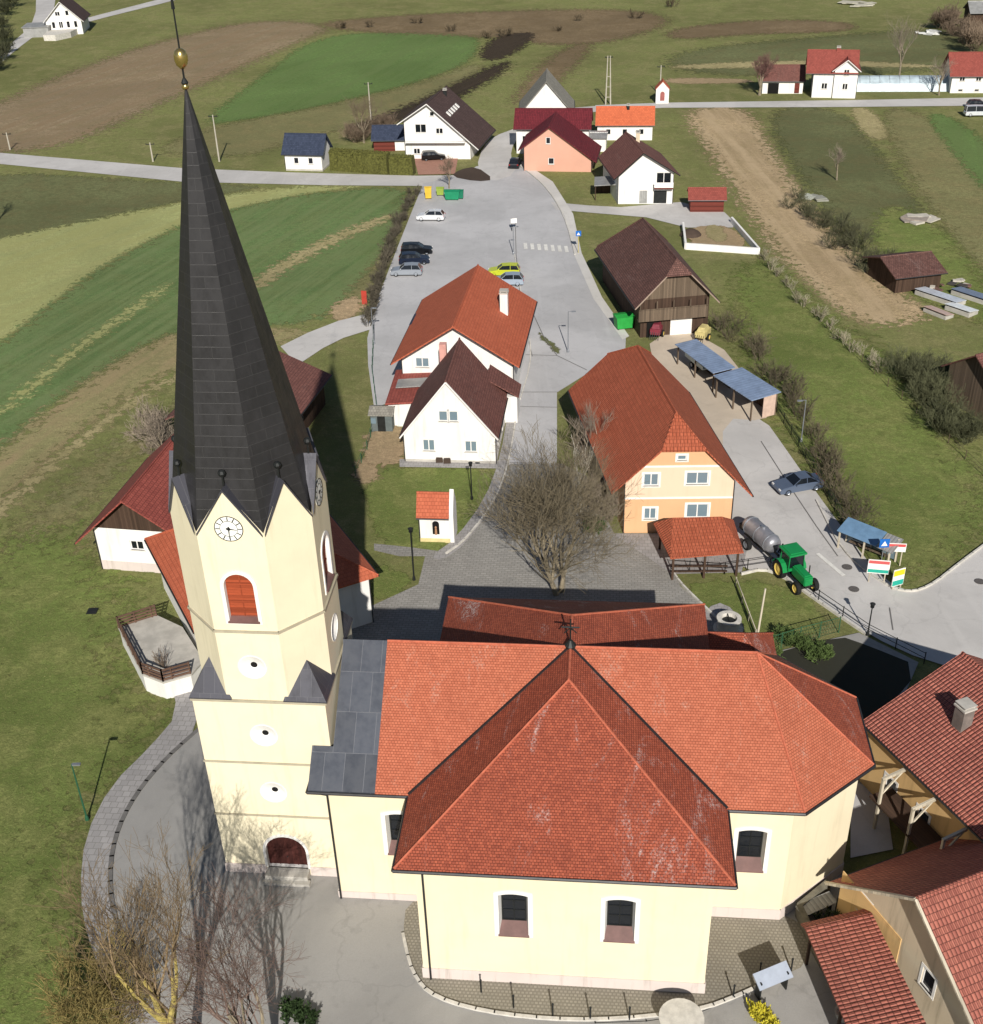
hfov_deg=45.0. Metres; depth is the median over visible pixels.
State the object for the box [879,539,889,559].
sign
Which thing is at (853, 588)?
manhole cover
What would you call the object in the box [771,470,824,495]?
parked car
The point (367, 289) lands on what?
shrub
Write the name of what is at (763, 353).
shrub
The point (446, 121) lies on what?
house
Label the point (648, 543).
courtyard
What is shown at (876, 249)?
shrub
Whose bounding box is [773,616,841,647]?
fence
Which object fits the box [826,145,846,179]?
tree
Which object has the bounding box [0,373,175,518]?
straw streak
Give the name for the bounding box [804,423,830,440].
shrub
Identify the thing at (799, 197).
shrub
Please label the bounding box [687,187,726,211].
shed
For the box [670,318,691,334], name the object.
door
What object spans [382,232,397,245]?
shrub
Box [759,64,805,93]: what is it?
outbuilding
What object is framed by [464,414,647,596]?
tree
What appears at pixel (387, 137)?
garage
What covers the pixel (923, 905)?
house
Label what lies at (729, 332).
shrub
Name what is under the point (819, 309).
shrub
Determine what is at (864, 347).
shrub
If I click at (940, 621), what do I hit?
village road
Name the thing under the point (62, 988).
shrub
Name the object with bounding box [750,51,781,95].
tree
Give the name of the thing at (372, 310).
shrub
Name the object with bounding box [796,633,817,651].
shrub
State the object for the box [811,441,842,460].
shrub
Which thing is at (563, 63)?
scrub strip
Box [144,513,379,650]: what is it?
presbytery
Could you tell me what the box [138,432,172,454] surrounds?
shrub
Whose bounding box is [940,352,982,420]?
barn
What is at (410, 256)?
parked car
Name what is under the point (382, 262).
shrub
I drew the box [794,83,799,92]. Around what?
door
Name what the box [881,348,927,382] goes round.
shrub
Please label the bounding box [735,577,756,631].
fence
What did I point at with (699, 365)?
trailer
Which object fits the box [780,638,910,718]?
dark ground
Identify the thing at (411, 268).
parked car
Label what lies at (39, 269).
pale meadow
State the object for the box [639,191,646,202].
door
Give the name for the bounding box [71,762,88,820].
street lamp
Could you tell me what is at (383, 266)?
shrub
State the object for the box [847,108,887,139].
straw patch
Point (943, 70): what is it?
tree
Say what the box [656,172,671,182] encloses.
window
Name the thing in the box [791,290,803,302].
shrub
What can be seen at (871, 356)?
shrub
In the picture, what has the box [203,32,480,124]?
green field
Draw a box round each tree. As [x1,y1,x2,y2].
[26,822,235,1023]
[102,861,309,1023]
[131,406,173,446]
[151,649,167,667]
[343,95,383,142]
[438,156,453,188]
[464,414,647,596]
[564,400,616,480]
[571,435,594,519]
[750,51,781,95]
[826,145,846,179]
[885,12,929,74]
[930,56,953,95]
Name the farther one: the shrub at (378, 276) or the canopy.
the shrub at (378, 276)
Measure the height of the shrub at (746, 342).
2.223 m
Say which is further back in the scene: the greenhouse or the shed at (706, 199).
the greenhouse
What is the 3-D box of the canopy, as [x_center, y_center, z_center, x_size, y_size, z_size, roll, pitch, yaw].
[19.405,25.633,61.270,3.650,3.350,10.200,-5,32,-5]
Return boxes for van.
[963,104,982,116]
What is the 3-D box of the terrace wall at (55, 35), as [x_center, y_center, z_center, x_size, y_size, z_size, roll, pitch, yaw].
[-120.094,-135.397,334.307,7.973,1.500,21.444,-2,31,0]
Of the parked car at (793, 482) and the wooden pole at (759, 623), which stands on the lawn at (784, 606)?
the wooden pole at (759, 623)
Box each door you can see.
[377,416,385,431]
[395,141,404,150]
[443,146,457,157]
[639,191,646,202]
[646,321,659,337]
[653,191,666,202]
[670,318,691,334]
[767,83,778,93]
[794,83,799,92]
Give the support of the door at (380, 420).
in the garden shed at (382, 418)
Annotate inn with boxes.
[390,264,537,381]
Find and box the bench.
[795,891,836,915]
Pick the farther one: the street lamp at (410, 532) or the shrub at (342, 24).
the shrub at (342, 24)
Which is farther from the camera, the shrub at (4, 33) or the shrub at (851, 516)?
the shrub at (4, 33)
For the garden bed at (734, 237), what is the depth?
169.26 m
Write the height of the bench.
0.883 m
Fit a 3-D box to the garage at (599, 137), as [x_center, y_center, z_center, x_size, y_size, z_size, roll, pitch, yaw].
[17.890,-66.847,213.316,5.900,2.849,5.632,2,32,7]
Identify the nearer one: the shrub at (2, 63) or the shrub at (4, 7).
the shrub at (2, 63)
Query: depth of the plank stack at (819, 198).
183.56 m
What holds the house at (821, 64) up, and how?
on the ground at (339, 426)
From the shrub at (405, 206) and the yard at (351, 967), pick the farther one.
the shrub at (405, 206)
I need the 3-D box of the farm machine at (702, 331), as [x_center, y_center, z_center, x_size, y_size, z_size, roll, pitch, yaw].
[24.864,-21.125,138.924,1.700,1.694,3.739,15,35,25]
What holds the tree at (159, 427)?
on the ground at (339, 426)
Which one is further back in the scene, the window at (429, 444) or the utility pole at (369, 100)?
the utility pole at (369, 100)
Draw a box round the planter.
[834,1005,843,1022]
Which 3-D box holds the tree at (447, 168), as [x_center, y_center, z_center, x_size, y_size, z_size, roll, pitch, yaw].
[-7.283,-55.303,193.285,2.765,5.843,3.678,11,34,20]
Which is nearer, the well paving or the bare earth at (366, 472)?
the well paving
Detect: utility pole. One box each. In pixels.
[2,132,10,149]
[145,142,153,161]
[208,115,219,161]
[364,82,371,127]
[605,56,612,104]
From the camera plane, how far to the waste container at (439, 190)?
190.72 m
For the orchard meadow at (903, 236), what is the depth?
164.87 m
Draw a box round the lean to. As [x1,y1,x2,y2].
[594,176,615,200]
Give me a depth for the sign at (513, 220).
174.37 m
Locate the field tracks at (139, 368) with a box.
[0,323,308,501]
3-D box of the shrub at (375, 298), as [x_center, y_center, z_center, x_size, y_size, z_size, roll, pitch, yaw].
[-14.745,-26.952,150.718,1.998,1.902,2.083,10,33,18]
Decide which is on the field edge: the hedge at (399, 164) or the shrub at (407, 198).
the shrub at (407, 198)
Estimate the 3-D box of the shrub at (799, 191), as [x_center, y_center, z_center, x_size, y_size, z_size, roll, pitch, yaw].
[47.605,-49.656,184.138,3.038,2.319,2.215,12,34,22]
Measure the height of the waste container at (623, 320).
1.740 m
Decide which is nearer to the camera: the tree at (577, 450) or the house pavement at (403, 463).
the tree at (577, 450)
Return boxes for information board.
[753,961,792,1000]
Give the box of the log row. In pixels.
[837,0,875,6]
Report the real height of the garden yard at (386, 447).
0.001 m
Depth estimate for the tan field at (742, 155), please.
174.23 m
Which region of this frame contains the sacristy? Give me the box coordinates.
[708,631,775,653]
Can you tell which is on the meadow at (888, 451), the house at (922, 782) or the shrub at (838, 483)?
the shrub at (838, 483)
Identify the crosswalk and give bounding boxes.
[523,243,568,251]
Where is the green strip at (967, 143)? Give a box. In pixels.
[926,113,982,187]
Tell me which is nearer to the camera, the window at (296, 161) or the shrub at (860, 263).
the shrub at (860, 263)
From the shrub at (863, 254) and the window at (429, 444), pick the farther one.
the shrub at (863, 254)
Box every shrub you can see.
[0,0,16,14]
[0,14,11,27]
[0,25,15,42]
[0,39,15,50]
[0,42,13,57]
[0,51,8,69]
[1,0,18,6]
[24,945,128,1023]
[28,917,165,1023]
[38,947,163,1023]
[121,395,172,442]
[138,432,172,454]
[146,422,173,444]
[278,995,310,1023]
[293,1006,321,1023]
[334,21,346,28]
[337,122,368,142]
[340,119,371,140]
[353,118,375,135]
[358,306,373,318]
[360,311,375,326]
[363,305,378,315]
[365,108,398,125]
[365,282,382,294]
[365,299,379,306]
[366,282,383,298]
[366,293,381,304]
[367,289,380,301]
[369,268,385,284]
[371,267,382,279]
[372,116,396,124]
[374,256,391,269]
[376,111,395,124]
[376,249,393,261]
[376,262,385,269]
[377,242,392,252]
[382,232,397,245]
[382,234,395,246]
[383,244,396,253]
[385,226,400,235]
[388,209,403,222]
[389,225,398,236]
[390,216,401,227]
[392,222,401,232]
[396,212,407,222]
[399,196,414,207]
[400,203,409,213]
[410,17,422,22]
[413,184,423,196]
[444,23,456,31]
[481,31,492,38]
[495,26,511,36]
[565,427,589,461]
[576,433,598,475]
[576,470,617,512]
[582,515,607,534]
[588,490,621,522]
[629,8,644,17]
[666,0,679,6]
[709,309,731,331]
[713,308,753,335]
[722,328,739,342]
[740,332,768,349]
[743,322,777,349]
[746,357,776,377]
[746,997,775,1023]
[747,342,770,361]
[753,336,772,357]
[760,247,770,260]
[761,1015,780,1023]
[763,363,798,381]
[764,255,779,270]
[765,358,793,383]
[765,362,800,394]
[771,624,806,647]
[773,264,784,276]
[774,637,786,659]
[779,192,799,208]
[779,379,820,416]
[781,382,804,401]
[782,367,809,398]
[790,186,807,197]
[790,405,814,423]
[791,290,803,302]
[793,398,817,416]
[796,190,811,203]
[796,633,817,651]
[798,199,819,212]
[798,293,811,306]
[798,416,835,439]
[799,199,816,217]
[802,205,819,221]
[803,438,846,466]
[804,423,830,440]
[805,441,847,472]
[805,636,835,664]
[810,459,832,477]
[811,211,833,228]
[811,304,822,314]
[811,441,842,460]
[811,460,856,497]
[812,429,836,451]
[812,906,841,920]
[817,305,829,320]
[818,207,835,215]
[818,212,835,226]
[818,227,847,248]
[822,448,849,482]
[824,317,837,329]
[829,219,862,238]
[829,478,858,504]
[830,208,855,228]
[832,484,853,508]
[832,503,882,528]
[833,235,854,245]
[834,219,863,236]
[837,330,851,344]
[841,484,884,516]
[843,499,873,519]
[844,222,874,246]
[844,246,874,266]
[845,232,876,251]
[847,340,862,352]
[855,258,870,273]
[855,341,868,354]
[865,243,883,255]
[867,348,879,365]
[870,356,888,372]
[874,246,897,254]
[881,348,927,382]
[886,341,925,372]
[886,349,940,379]
[902,356,952,379]
[904,369,956,401]
[906,359,953,394]
[907,370,929,394]
[909,347,953,378]
[909,385,942,406]
[914,395,972,430]
[918,368,968,408]
[918,396,955,424]
[918,396,977,436]
[927,7,949,27]
[932,0,962,29]
[935,406,980,435]
[941,14,962,35]
[942,407,982,442]
[948,22,975,43]
[948,411,982,447]
[956,14,981,31]
[958,14,982,51]
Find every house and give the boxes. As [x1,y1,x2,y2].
[43,0,90,33]
[74,434,173,572]
[281,133,332,170]
[396,85,495,158]
[399,337,520,463]
[513,108,592,153]
[518,111,601,171]
[519,69,574,107]
[595,103,654,139]
[597,130,680,203]
[806,45,859,97]
[824,838,982,1023]
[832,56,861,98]
[859,651,982,853]
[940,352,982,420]
[941,52,982,92]
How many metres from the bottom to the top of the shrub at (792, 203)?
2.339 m
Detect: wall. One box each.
[43,29,77,40]
[682,217,759,254]
[795,879,830,974]
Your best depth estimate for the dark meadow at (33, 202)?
195.92 m
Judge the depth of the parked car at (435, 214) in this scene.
179.66 m
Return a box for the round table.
[659,998,703,1023]
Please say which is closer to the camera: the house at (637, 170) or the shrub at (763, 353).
the shrub at (763, 353)
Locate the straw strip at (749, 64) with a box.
[669,60,934,68]
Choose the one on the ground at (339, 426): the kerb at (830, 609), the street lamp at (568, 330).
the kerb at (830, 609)
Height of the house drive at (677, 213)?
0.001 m
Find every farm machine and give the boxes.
[649,322,663,339]
[694,324,710,342]
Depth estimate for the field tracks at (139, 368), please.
128.94 m
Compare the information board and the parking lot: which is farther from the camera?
the parking lot
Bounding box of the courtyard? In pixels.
[614,533,746,573]
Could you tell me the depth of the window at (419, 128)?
208.06 m
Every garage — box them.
[21,22,50,37]
[371,124,404,150]
[589,131,607,151]
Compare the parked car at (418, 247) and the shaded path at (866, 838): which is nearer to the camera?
the shaded path at (866, 838)
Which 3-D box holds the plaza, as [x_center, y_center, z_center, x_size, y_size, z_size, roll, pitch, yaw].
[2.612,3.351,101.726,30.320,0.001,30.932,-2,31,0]
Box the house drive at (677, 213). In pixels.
[551,202,732,226]
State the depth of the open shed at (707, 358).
129.24 m
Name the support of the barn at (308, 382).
on the ground at (339, 426)
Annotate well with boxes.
[713,610,742,631]
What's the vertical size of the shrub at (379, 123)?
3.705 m
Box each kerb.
[108,728,198,995]
[401,932,755,1021]
[445,421,515,553]
[514,254,530,398]
[519,165,574,254]
[595,1008,709,1022]
[671,569,716,618]
[741,568,865,635]
[816,499,982,591]
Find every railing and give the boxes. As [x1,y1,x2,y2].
[671,560,724,572]
[724,556,926,663]
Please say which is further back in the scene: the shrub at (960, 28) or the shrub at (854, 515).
the shrub at (960, 28)
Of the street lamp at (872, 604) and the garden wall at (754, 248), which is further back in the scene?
the garden wall at (754, 248)
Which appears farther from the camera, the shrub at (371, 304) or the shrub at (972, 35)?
the shrub at (972, 35)
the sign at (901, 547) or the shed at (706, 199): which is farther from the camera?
the shed at (706, 199)
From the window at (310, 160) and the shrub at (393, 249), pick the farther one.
the window at (310, 160)
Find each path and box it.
[81,691,195,1023]
[88,0,170,21]
[281,314,371,360]
[851,783,892,857]
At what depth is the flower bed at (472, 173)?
201.07 m
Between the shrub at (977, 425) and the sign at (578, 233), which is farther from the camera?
the sign at (578, 233)
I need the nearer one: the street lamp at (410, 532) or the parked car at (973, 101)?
the street lamp at (410, 532)
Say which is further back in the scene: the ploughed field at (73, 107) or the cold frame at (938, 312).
the ploughed field at (73, 107)
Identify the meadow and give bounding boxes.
[0,172,259,238]
[0,185,360,342]
[656,27,982,76]
[714,255,982,586]
[767,107,923,236]
[856,204,982,326]
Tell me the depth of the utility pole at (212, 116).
210.97 m
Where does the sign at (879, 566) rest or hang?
on the village road at (940, 621)
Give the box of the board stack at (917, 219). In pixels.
[900,213,940,224]
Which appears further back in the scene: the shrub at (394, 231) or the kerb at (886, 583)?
the shrub at (394, 231)
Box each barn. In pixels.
[164,351,331,427]
[594,217,719,337]
[963,1,982,24]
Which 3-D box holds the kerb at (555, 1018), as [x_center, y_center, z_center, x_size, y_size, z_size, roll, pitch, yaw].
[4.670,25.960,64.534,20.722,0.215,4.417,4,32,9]
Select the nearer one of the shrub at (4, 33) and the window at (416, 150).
the window at (416, 150)
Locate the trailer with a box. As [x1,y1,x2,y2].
[685,353,708,370]
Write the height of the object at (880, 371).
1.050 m
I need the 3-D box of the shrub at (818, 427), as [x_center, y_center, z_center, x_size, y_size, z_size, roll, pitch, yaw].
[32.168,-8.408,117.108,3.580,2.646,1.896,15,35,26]
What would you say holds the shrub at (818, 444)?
on the meadow at (888, 451)
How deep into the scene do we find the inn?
128.03 m
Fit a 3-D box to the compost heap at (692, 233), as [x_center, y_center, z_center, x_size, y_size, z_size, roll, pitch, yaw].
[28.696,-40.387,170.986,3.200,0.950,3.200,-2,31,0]
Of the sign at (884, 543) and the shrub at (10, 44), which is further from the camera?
the shrub at (10, 44)
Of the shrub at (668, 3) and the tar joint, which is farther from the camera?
the shrub at (668, 3)
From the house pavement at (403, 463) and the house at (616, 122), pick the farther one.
the house at (616, 122)
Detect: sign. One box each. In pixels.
[361,290,366,303]
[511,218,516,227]
[576,231,580,252]
[867,559,890,581]
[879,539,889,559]
[885,543,906,565]
[891,567,905,589]
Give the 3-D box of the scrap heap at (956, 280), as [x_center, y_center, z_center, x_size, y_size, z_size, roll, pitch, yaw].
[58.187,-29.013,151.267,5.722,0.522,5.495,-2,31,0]
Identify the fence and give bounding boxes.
[354,324,376,475]
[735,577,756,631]
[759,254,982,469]
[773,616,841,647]
[776,401,845,522]
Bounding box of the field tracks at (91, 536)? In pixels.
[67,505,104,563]
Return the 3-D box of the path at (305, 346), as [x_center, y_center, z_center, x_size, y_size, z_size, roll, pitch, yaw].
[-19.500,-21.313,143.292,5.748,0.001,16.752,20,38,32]
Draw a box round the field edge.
[342,212,409,304]
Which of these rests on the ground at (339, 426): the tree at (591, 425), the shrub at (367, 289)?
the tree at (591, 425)
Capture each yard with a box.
[113,633,918,1023]
[358,425,403,466]
[650,333,766,444]
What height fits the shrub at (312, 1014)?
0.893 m
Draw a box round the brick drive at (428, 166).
[415,158,457,174]
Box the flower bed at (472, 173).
[453,167,489,180]
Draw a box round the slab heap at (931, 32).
[915,29,941,34]
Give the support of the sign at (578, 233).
on the pavement at (549, 184)
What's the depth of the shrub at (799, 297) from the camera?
146.28 m
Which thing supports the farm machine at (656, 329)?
on the farm yard at (720, 413)
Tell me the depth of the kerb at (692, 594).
95.47 m
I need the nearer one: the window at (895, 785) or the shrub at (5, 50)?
the window at (895, 785)
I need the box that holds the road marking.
[816,553,844,575]
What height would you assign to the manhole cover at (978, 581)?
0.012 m
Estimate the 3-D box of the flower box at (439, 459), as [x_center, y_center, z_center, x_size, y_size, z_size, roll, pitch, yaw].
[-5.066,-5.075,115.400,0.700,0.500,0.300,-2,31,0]
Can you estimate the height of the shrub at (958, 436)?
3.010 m
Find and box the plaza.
[352,464,706,640]
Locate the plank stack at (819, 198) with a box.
[800,193,828,201]
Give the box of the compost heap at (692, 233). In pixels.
[680,228,700,237]
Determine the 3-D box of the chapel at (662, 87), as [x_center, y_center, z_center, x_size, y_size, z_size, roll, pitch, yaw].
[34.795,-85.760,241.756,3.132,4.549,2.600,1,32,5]
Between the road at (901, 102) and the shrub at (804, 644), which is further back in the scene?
the road at (901, 102)
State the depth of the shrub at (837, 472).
109.99 m
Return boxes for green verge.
[539,332,559,352]
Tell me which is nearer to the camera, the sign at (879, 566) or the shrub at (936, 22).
the sign at (879, 566)
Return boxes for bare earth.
[325,296,365,320]
[351,458,382,483]
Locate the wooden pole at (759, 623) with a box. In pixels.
[757,588,765,631]
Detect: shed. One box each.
[368,405,394,431]
[675,339,734,391]
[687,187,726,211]
[713,367,780,420]
[862,251,947,292]
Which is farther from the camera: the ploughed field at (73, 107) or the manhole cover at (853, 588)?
the ploughed field at (73, 107)
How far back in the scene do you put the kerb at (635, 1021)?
62.78 m
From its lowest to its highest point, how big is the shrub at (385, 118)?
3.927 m
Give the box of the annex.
[385,370,431,425]
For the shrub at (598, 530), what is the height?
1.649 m
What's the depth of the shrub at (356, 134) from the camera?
220.52 m
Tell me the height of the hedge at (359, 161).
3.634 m
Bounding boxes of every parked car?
[390,262,422,276]
[399,251,429,263]
[401,241,432,254]
[416,209,445,220]
[421,150,445,160]
[488,262,519,275]
[497,271,523,285]
[508,157,521,167]
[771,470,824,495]
[966,99,982,104]
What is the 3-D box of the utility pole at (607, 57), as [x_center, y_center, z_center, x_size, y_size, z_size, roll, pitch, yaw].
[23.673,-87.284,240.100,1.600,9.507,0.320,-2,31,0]
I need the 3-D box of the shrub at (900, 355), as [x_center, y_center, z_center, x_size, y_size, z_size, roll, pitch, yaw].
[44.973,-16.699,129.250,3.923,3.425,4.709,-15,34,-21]
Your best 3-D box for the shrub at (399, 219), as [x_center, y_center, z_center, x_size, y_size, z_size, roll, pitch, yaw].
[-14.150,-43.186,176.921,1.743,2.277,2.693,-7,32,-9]
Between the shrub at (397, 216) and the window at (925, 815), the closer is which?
the window at (925, 815)
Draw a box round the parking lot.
[367,166,625,464]
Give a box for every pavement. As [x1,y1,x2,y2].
[400,459,501,467]
[433,422,513,559]
[520,161,628,339]
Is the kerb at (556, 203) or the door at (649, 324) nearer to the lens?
the door at (649, 324)
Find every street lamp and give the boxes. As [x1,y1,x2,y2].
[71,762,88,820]
[371,307,376,343]
[408,527,415,580]
[468,461,472,499]
[513,226,518,254]
[567,311,575,352]
[797,400,806,441]
[866,602,875,635]
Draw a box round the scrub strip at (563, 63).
[503,42,596,104]
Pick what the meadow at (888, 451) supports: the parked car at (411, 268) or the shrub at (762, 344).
the shrub at (762, 344)
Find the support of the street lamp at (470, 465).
on the lawn at (391, 493)
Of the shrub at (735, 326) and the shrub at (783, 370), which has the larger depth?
the shrub at (735, 326)
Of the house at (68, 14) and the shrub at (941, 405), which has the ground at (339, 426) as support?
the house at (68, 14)
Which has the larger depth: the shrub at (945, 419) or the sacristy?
the shrub at (945, 419)
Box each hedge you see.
[328,147,389,174]
[388,154,415,175]
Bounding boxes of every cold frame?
[915,287,966,304]
[923,305,953,319]
[944,302,978,317]
[951,287,982,304]
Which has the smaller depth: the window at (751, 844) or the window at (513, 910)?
the window at (513, 910)
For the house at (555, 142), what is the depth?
200.64 m
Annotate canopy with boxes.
[801,909,925,1023]
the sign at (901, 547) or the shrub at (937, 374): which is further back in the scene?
the shrub at (937, 374)
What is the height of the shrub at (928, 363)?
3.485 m
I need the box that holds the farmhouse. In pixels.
[567,345,753,579]
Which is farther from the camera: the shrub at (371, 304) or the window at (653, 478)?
the shrub at (371, 304)
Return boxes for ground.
[0,0,982,1023]
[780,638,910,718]
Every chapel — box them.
[416,489,456,542]
[655,78,669,102]
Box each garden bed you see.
[666,77,751,83]
[689,225,744,245]
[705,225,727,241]
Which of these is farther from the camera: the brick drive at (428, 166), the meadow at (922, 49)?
the meadow at (922, 49)
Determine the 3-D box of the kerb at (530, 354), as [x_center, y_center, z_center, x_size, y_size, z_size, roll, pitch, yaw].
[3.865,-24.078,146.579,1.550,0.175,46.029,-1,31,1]
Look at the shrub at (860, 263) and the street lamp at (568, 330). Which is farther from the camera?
the shrub at (860, 263)
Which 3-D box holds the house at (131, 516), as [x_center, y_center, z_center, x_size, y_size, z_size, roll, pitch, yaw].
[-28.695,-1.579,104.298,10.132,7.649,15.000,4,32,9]
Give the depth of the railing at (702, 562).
97.71 m
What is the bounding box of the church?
[168,0,875,993]
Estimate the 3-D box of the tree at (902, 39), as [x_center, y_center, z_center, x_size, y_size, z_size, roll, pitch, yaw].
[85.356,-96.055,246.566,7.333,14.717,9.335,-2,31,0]
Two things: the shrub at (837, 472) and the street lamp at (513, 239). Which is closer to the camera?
the shrub at (837, 472)
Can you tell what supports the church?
on the ground at (339, 426)
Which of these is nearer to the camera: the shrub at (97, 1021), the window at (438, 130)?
the shrub at (97, 1021)
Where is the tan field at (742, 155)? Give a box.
[678,107,933,332]
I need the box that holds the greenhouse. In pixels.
[856,75,948,91]
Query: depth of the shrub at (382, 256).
163.29 m
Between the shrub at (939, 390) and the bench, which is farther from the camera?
the shrub at (939, 390)
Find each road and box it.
[0,153,454,185]
[1,0,54,60]
[478,106,595,179]
[595,97,982,110]
[723,419,982,664]
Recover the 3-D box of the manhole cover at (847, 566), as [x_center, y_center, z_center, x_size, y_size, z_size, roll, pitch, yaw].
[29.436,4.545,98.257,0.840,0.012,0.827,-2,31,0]
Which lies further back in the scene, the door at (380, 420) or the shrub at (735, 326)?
the shrub at (735, 326)
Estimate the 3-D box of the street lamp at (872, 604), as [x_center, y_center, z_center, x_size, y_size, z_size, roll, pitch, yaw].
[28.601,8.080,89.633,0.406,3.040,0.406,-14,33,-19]
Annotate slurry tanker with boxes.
[739,516,783,558]
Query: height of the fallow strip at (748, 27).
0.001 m
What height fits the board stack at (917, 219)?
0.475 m
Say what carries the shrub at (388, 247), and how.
on the field edge
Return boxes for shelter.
[837,517,903,561]
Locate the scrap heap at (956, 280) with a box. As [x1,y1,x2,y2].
[930,278,971,290]
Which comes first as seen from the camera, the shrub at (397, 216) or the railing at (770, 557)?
the railing at (770, 557)
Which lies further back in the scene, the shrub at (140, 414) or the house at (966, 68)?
the house at (966, 68)
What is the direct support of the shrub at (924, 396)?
on the meadow at (888, 451)
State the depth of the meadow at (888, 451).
119.19 m
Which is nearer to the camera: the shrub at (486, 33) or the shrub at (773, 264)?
the shrub at (773, 264)
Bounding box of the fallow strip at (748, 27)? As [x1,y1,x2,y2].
[658,19,858,39]
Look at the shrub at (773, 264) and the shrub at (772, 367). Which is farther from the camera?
the shrub at (773, 264)
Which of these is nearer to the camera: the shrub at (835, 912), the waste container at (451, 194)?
the shrub at (835, 912)
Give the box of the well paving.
[706,603,743,630]
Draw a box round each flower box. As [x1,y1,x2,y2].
[436,457,442,462]
[443,458,450,463]
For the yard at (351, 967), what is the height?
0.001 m
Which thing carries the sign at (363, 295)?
on the bare earth at (347, 308)
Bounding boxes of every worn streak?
[0,282,173,414]
[253,214,392,289]
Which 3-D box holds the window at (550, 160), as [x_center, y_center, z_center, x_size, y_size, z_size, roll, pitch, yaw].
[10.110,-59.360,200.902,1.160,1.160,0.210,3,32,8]
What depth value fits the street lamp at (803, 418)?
115.72 m
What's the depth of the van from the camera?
224.79 m
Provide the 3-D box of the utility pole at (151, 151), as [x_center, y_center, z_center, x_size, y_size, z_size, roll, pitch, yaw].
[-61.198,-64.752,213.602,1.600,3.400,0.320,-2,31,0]
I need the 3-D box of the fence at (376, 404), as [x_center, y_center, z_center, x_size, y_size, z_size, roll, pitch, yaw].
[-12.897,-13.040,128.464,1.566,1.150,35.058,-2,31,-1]
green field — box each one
[0,187,410,450]
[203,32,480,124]
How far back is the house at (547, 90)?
221.46 m
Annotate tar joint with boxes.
[510,223,893,629]
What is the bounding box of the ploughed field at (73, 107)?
[0,20,328,153]
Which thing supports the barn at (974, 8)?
on the ground at (339, 426)
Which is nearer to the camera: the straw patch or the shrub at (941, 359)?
the shrub at (941, 359)
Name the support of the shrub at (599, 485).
on the plaza
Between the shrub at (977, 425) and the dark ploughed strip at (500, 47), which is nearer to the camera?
the shrub at (977, 425)
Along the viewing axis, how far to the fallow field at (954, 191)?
192.11 m
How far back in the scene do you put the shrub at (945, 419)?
116.11 m
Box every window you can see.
[58,21,63,27]
[127,539,146,551]
[293,157,298,163]
[308,158,313,164]
[371,418,375,423]
[380,811,402,854]
[413,148,420,154]
[413,356,430,368]
[415,124,425,132]
[421,438,436,452]
[436,128,442,133]
[436,409,449,422]
[447,410,459,422]
[463,439,478,453]
[493,890,532,937]
[546,137,550,144]
[548,158,554,164]
[600,896,640,943]
[641,472,660,487]
[642,506,658,520]
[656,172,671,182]
[675,453,688,461]
[684,470,710,485]
[684,502,710,516]
[733,826,771,872]
[821,83,827,89]
[842,83,847,89]
[883,771,898,791]
[916,803,931,824]
[917,962,937,1000]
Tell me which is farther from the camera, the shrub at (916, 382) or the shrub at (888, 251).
the shrub at (888, 251)
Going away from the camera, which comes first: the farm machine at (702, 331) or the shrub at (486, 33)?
the farm machine at (702, 331)
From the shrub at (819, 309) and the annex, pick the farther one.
the shrub at (819, 309)
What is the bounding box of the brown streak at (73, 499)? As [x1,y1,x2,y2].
[0,399,174,577]
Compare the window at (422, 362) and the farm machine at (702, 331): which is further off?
the farm machine at (702, 331)
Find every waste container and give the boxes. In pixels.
[424,186,431,198]
[436,187,443,195]
[444,189,459,199]
[459,189,463,198]
[612,311,634,329]
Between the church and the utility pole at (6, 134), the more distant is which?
the utility pole at (6, 134)
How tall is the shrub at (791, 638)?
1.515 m
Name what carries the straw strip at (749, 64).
on the meadow at (922, 49)
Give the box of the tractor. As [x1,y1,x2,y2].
[773,542,818,594]
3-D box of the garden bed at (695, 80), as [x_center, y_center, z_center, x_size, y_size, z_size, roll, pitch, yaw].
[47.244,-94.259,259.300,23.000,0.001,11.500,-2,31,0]
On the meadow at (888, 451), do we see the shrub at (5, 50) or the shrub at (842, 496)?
the shrub at (842, 496)
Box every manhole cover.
[86,608,97,613]
[842,564,851,569]
[849,586,858,591]
[974,578,982,583]
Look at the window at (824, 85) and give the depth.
241.36 m
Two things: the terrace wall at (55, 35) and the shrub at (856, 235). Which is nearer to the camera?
the shrub at (856, 235)
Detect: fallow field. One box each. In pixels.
[158,64,484,158]
[875,107,982,269]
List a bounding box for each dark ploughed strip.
[351,60,516,127]
[479,32,541,60]
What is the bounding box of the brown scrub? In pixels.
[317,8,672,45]
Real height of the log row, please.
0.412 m
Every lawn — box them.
[0,511,197,1023]
[362,467,493,556]
[370,565,410,599]
[689,577,825,642]
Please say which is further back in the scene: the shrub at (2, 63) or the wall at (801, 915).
the shrub at (2, 63)
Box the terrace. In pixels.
[116,604,201,698]
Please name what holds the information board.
on the yard at (351, 967)

